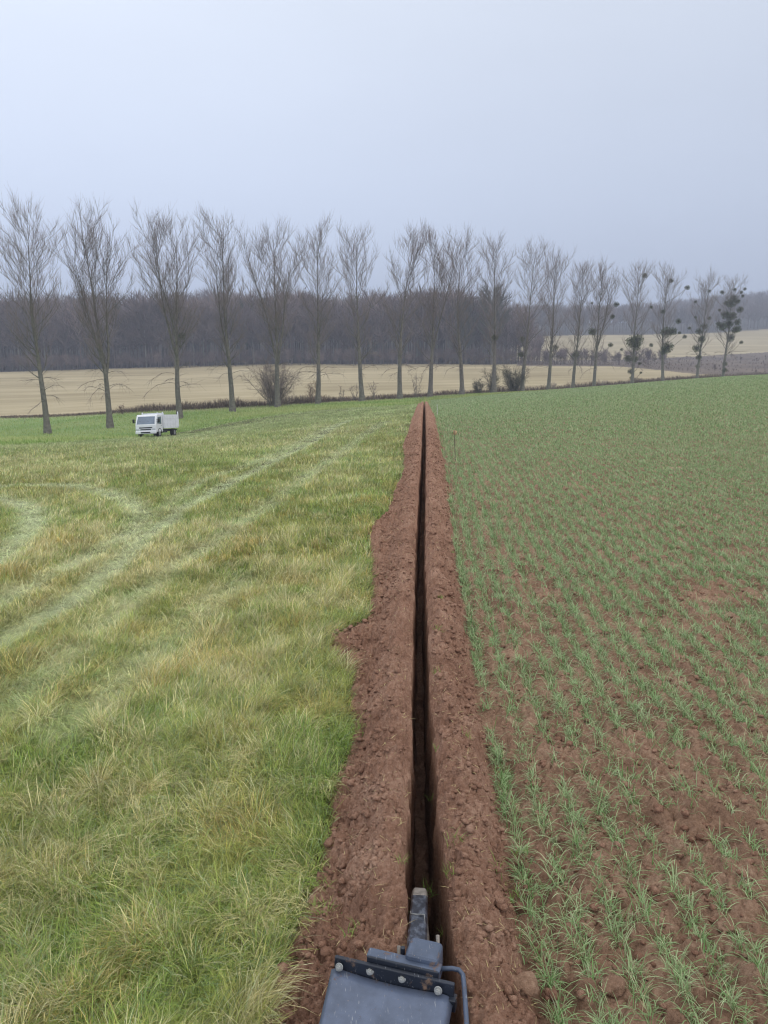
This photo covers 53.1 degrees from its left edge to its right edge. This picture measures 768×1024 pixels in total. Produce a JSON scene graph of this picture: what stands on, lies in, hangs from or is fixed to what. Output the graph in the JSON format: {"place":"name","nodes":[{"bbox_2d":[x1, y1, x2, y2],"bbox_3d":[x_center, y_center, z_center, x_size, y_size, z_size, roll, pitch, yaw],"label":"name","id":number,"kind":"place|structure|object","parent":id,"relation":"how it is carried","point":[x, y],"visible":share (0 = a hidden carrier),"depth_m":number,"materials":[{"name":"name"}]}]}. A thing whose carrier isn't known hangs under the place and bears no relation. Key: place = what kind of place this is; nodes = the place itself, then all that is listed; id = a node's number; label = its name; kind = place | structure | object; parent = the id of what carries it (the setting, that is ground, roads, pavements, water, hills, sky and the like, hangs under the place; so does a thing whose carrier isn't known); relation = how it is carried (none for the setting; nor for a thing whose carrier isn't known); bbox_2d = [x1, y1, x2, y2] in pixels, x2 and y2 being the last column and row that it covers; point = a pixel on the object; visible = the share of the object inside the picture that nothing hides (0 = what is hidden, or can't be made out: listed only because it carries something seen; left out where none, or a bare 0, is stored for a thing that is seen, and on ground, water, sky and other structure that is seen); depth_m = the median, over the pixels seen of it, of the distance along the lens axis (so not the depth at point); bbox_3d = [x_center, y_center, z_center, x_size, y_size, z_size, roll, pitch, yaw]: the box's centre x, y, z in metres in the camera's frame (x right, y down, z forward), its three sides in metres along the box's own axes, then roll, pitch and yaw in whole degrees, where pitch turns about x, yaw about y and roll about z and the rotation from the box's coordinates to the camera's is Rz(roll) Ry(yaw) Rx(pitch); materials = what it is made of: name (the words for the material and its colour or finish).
{"place":"outdoors","nodes":[
{"label":"outdoors","id":0,"kind":"place"},
{"bbox_2d":[0,397,423,1023],"bbox_3d":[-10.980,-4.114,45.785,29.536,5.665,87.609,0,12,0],"label":"grass","id":1,"kind":"structure","parent":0,"point":[150,727],"depth_m":5.71,"materials":[{"name":"green plant"}]},
{"bbox_2d":[0,378,692,445],"bbox_3d":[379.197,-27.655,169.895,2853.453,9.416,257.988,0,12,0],"label":"meadow","id":2,"kind":"structure","parent":0,"point":[70,424],"depth_m":94.69,"materials":[{"name":"plant"}]},
{"bbox_2d":[0,182,76,433],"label":"poplar tree","id":3,"kind":"object","parent":2,"relation":"on","point":[47,429],"visible":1,"depth_m":79.84,"materials":[{"name":"grey plant"}]},
{"bbox_2d":[41,191,143,428],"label":"poplar tree","id":4,"kind":"object","parent":2,"relation":"on","point":[104,370],"visible":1,"depth_m":84.47,"materials":[{"name":"grey plant"}]},
{"bbox_2d":[132,412,178,436],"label":"truck","id":5,"kind":"object","parent":2,"relation":"on","point":[156,423],"visible":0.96,"depth_m":70.31,"materials":[{"name":"white paint"}]},
{"bbox_2d":[124,198,213,418],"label":"poplar tree","id":6,"kind":"object","parent":2,"relation":"on","point":[162,279],"visible":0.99,"depth_m":89.73,"materials":[{"name":"grey plant"}]},
{"bbox_2d":[189,202,259,411],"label":"poplar tree","id":7,"kind":"object","parent":2,"relation":"on","point":[232,405],"visible":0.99,"depth_m":94.24,"materials":[{"name":"grey plant"}]},
{"bbox_2d":[235,350,305,405],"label":"bush","id":8,"kind":"object","parent":2,"relation":"on","point":[268,385],"visible":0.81,"depth_m":104.43,"materials":[{"name":"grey plant"}]},
{"bbox_2d":[230,219,313,407],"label":"poplar tree","id":9,"kind":"object","parent":2,"relation":"on","point":[276,352],"visible":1,"depth_m":99.34,"materials":[{"name":"grey plant"}]},
{"bbox_2d":[304,378,315,403],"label":"sapling","id":10,"kind":"object","parent":2,"relation":"on","point":[311,397],"visible":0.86,"depth_m":108.89,"materials":[{"name":"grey plant"}]},
{"bbox_2d":[285,208,348,404],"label":"poplar tree","id":11,"kind":"object","parent":2,"relation":"on","point":[318,373],"visible":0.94,"depth_m":103.43,"materials":[{"name":"grey plant"}]},
{"bbox_2d":[349,383,358,400],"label":"sapling","id":12,"kind":"object","parent":2,"relation":"on","point":[355,398],"visible":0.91,"depth_m":112.75,"materials":[{"name":"brown plant"}]},
{"bbox_2d":[332,216,390,401],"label":"poplar tree","id":13,"kind":"object","parent":2,"relation":"on","point":[360,369],"visible":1,"depth_m":110.07,"materials":[{"name":"grey plant"}]},
{"bbox_2d":[367,381,379,399],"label":"sapling","id":14,"kind":"object","parent":2,"relation":"on","point":[374,389],"visible":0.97,"depth_m":114.87,"materials":[{"name":"brown plant"}]},
{"bbox_2d":[0,371,765,418],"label":"bramble strip","id":15,"kind":"object","parent":2,"relation":"on","point":[210,404],"visible":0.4,"depth_m":116.03,"materials":[{"name":"brown plant"}]},
{"bbox_2d":[376,222,439,398],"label":"poplar tree","id":16,"kind":"object","parent":2,"relation":"on","point":[399,378],"visible":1,"depth_m":113.94,"materials":[{"name":"grey plant"}]},
{"bbox_2d":[408,370,422,396],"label":"sapling","id":17,"kind":"object","parent":2,"relation":"on","point":[416,392],"visible":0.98,"depth_m":119.47,"materials":[{"name":"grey plant"}]},
{"bbox_2d":[435,220,488,394],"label":"poplar tree","id":18,"kind":"object","parent":2,"relation":"on","point":[461,376],"visible":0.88,"depth_m":121.99,"materials":[{"name":"grey plant"}]},
{"bbox_2d":[472,378,485,393],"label":"bush","id":19,"kind":"object","parent":2,"relation":"on","point":[477,389],"visible":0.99,"depth_m":130.18,"materials":[{"name":"grey plant"}]},
{"bbox_2d":[480,366,501,392],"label":"bush","id":20,"kind":"object","parent":2,"relation":"on","point":[488,385],"visible":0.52,"depth_m":134.36,"materials":[{"name":"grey plant"}]},
{"bbox_2d":[470,230,519,392],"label":"poplar tree","id":21,"kind":"object","parent":2,"relation":"on","point":[492,337],"visible":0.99,"depth_m":127.43,"materials":[{"name":"grey plant"}]},
{"bbox_2d":[496,359,529,390],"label":"bush","id":22,"kind":"object","parent":2,"relation":"on","point":[513,385],"visible":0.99,"depth_m":135.22,"materials":[{"name":"grey plant"}]},
{"bbox_2d":[502,237,558,390],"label":"poplar tree","id":23,"kind":"object","parent":2,"relation":"on","point":[524,354],"visible":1,"depth_m":132.52,"materials":[{"name":"grey plant"}]},
{"bbox_2d":[529,241,576,389],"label":"poplar tree","id":24,"kind":"object","parent":2,"relation":"on","point":[551,347],"visible":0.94,"depth_m":137.16,"materials":[{"name":"grey plant"}]},
{"bbox_2d":[558,259,604,387],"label":"poplar tree","id":25,"kind":"object","parent":2,"relation":"on","point":[577,339],"visible":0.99,"depth_m":141.41,"materials":[{"name":"grey plant"}]},
{"bbox_2d":[582,256,624,385],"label":"poplar tree","id":26,"kind":"object","parent":2,"relation":"on","point":[594,332],"visible":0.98,"depth_m":146.40,"materials":[{"name":"grey plant"}]},
{"bbox_2d":[616,256,657,383],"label":"poplar tree","id":27,"kind":"object","parent":2,"relation":"on","point":[634,344],"visible":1,"depth_m":155.67,"materials":[{"name":"grey plant"}]},
{"bbox_2d":[648,261,689,380],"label":"poplar tree","id":28,"kind":"object","parent":2,"relation":"on","point":[665,349],"visible":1,"depth_m":163.81,"materials":[{"name":"grey plant"}]},
{"bbox_2d":[686,264,719,377],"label":"poplar tree","id":29,"kind":"object","parent":2,"relation":"on","point":[701,339],"visible":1,"depth_m":173.50,"materials":[{"name":"grey plant"}]},
{"bbox_2d":[713,273,747,376],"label":"poplar tree","id":30,"kind":"object","parent":2,"relation":"on","point":[728,323],"visible":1,"depth_m":181.40,"materials":[{"name":"grey plant"}]},
{"bbox_2d":[0,363,729,417],"bbox_3d":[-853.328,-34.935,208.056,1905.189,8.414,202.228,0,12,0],"label":"stubble field","id":31,"kind":"structure","parent":0,"point":[18,396],"depth_m":208.79,"materials":[{"name":"beige plant"}]},
{"bbox_2d":[451,293,477,363],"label":"woodland tree","id":32,"kind":"object","parent":31,"relation":"on","point":[462,331],"visible":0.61,"depth_m":292.86,"materials":[{"name":"grey plant"}]},
{"bbox_2d":[475,278,511,364],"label":"woodland tree","id":33,"kind":"object","parent":31,"relation":"on","point":[505,315],"visible":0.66,"depth_m":289.90,"materials":[{"name":"grey plant"}]},
{"bbox_2d":[0,313,767,371],"bbox_3d":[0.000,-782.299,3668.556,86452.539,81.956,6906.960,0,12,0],"label":"hillside","id":34,"kind":"structure","parent":0,"point":[626,331],"depth_m":409.37,"materials":[{"name":"beige plant"}]},
{"bbox_2d":[0,279,545,370],"bbox_3d":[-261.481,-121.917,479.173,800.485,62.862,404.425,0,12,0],"label":"woodland","id":35,"kind":"object","parent":34,"relation":"on","point":[140,322],"visible":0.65,"depth_m":299.82,"materials":[{"name":"grey plant"}]},
{"bbox_2d":[0,345,666,371],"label":"woodland edge","id":36,"kind":"object","parent":34,"relation":"on","point":[287,354],"visible":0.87,"depth_m":295.61,"materials":[{"name":"grey plant"}]},
{"bbox_2d":[486,290,767,349],"bbox_3d":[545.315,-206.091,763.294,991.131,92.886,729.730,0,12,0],"label":"woodland","id":37,"kind":"object","parent":34,"relation":"on","point":[756,304],"visible":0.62,"depth_m":665.26,"materials":[{"name":"grey plant"}]},
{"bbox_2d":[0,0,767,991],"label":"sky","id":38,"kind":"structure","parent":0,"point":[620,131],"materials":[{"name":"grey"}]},
{"bbox_2d":[264,401,540,1023],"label":"trench soil","id":39,"kind":"structure","parent":0,"point":[423,766],"depth_m":4.54,"materials":[{"name":"brown soil"}]},
{"bbox_2d":[319,888,468,1023],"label":"trench plough","id":40,"kind":"object","parent":39,"relation":"on","point":[387,987],"visible":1,"depth_m":2.86,"materials":[{"name":"blue paint"}]},
{"bbox_2d":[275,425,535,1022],"bbox_3d":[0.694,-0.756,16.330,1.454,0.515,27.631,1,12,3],"label":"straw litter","id":41,"kind":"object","parent":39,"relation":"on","point":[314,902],"visible":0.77,"depth_m":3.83,"materials":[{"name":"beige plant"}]},
{"bbox_2d":[493,890,504,904],"bbox_3d":[0.526,1.784,3.548,0.075,0.065,0.073,9,14,36],"label":"soil clod","id":42,"kind":"object","parent":39,"relation":"on","point":[500,897],"visible":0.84,"depth_m":3.53,"materials":[{"name":"brown soil"}]},
{"bbox_2d":[266,427,767,1023],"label":"soil crumbs","id":43,"kind":"object","parent":39,"relation":"on","point":[480,937],"visible":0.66,"depth_m":4.34,"materials":[{"name":"brown soil"}]},
{"bbox_2d":[508,971,539,996],"bbox_3d":[0.549,1.874,3.053,0.133,0.059,0.129,-2,12,-9],"label":"soil clod","id":44,"kind":"object","parent":39,"relation":"on","point":[525,982],"visible":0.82,"depth_m":3.03,"materials":[{"name":"brown soil"}]},
{"bbox_2d":[400,218,463,396],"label":"poplar tree","id":45,"kind":"object","parent":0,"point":[430,365],"visible":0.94,"depth_m":116.95,"materials":[{"name":"grey plant"}]},
{"bbox_2d":[425,385,767,1023],"bbox_3d":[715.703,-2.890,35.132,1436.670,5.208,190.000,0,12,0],"label":"crop field","id":46,"kind":"structure","parent":0,"point":[751,911],"depth_m":5.10,"materials":[{"name":"green plant"}]},
{"bbox_2d":[426,374,767,1023],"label":"young wheat","id":47,"kind":"object","parent":46,"relation":"on","point":[578,400],"visible":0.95,"depth_m":9.34,"materials":[{"name":"green plant"}]},
{"bbox_2d":[600,974,624,998],"bbox_3d":[0.943,1.965,3.171,0.107,0.087,0.104,-11,16,-42],"label":"soil clod","id":48,"kind":"object","parent":46,"relation":"on","point":[615,984],"visible":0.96,"depth_m":3.15,"materials":[{"name":"brown soil"}]},
{"bbox_2d":[630,921,647,934],"bbox_3d":[1.174,1.911,3.517,0.080,0.056,0.074,-3,12,-12],"label":"soil clod","id":49,"kind":"object","parent":46,"relation":"on","point":[639,928],"visible":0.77,"depth_m":3.50,"materials":[{"name":"brown soil"}]},
{"bbox_2d":[708,949,719,960],"bbox_3d":[1.444,1.944,3.371,0.067,0.053,0.057,-5,13,-23],"label":"soil clod","id":50,"kind":"object","parent":46,"relation":"on","point":[716,954],"visible":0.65,"depth_m":3.36,"materials":[{"name":"brown soil"}]},
{"bbox_2d":[717,917,734,933],"bbox_3d":[1.568,1.895,3.522,0.084,0.050,0.086,1,12,7],"label":"soil clod","id":51,"kind":"object","parent":46,"relation":"on","point":[722,924],"visible":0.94,"depth_m":3.51,"materials":[{"name":"brown soil"}]},
{"bbox_2d":[510,329,767,360],"bbox_3d":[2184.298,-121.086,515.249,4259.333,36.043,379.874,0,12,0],"label":"hillside field","id":52,"kind":"structure","parent":0,"point":[754,341],"depth_m":527.27,"materials":[{"name":"beige plant"}]},
{"bbox_2d":[517,352,767,375],"bbox_3d":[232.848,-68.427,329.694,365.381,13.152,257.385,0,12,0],"label":"rough scrub","id":53,"kind":"object","parent":0,"point":[556,362],"visible":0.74,"depth_m":296.20,"materials":[{"name":"brown plant"}]}
]}

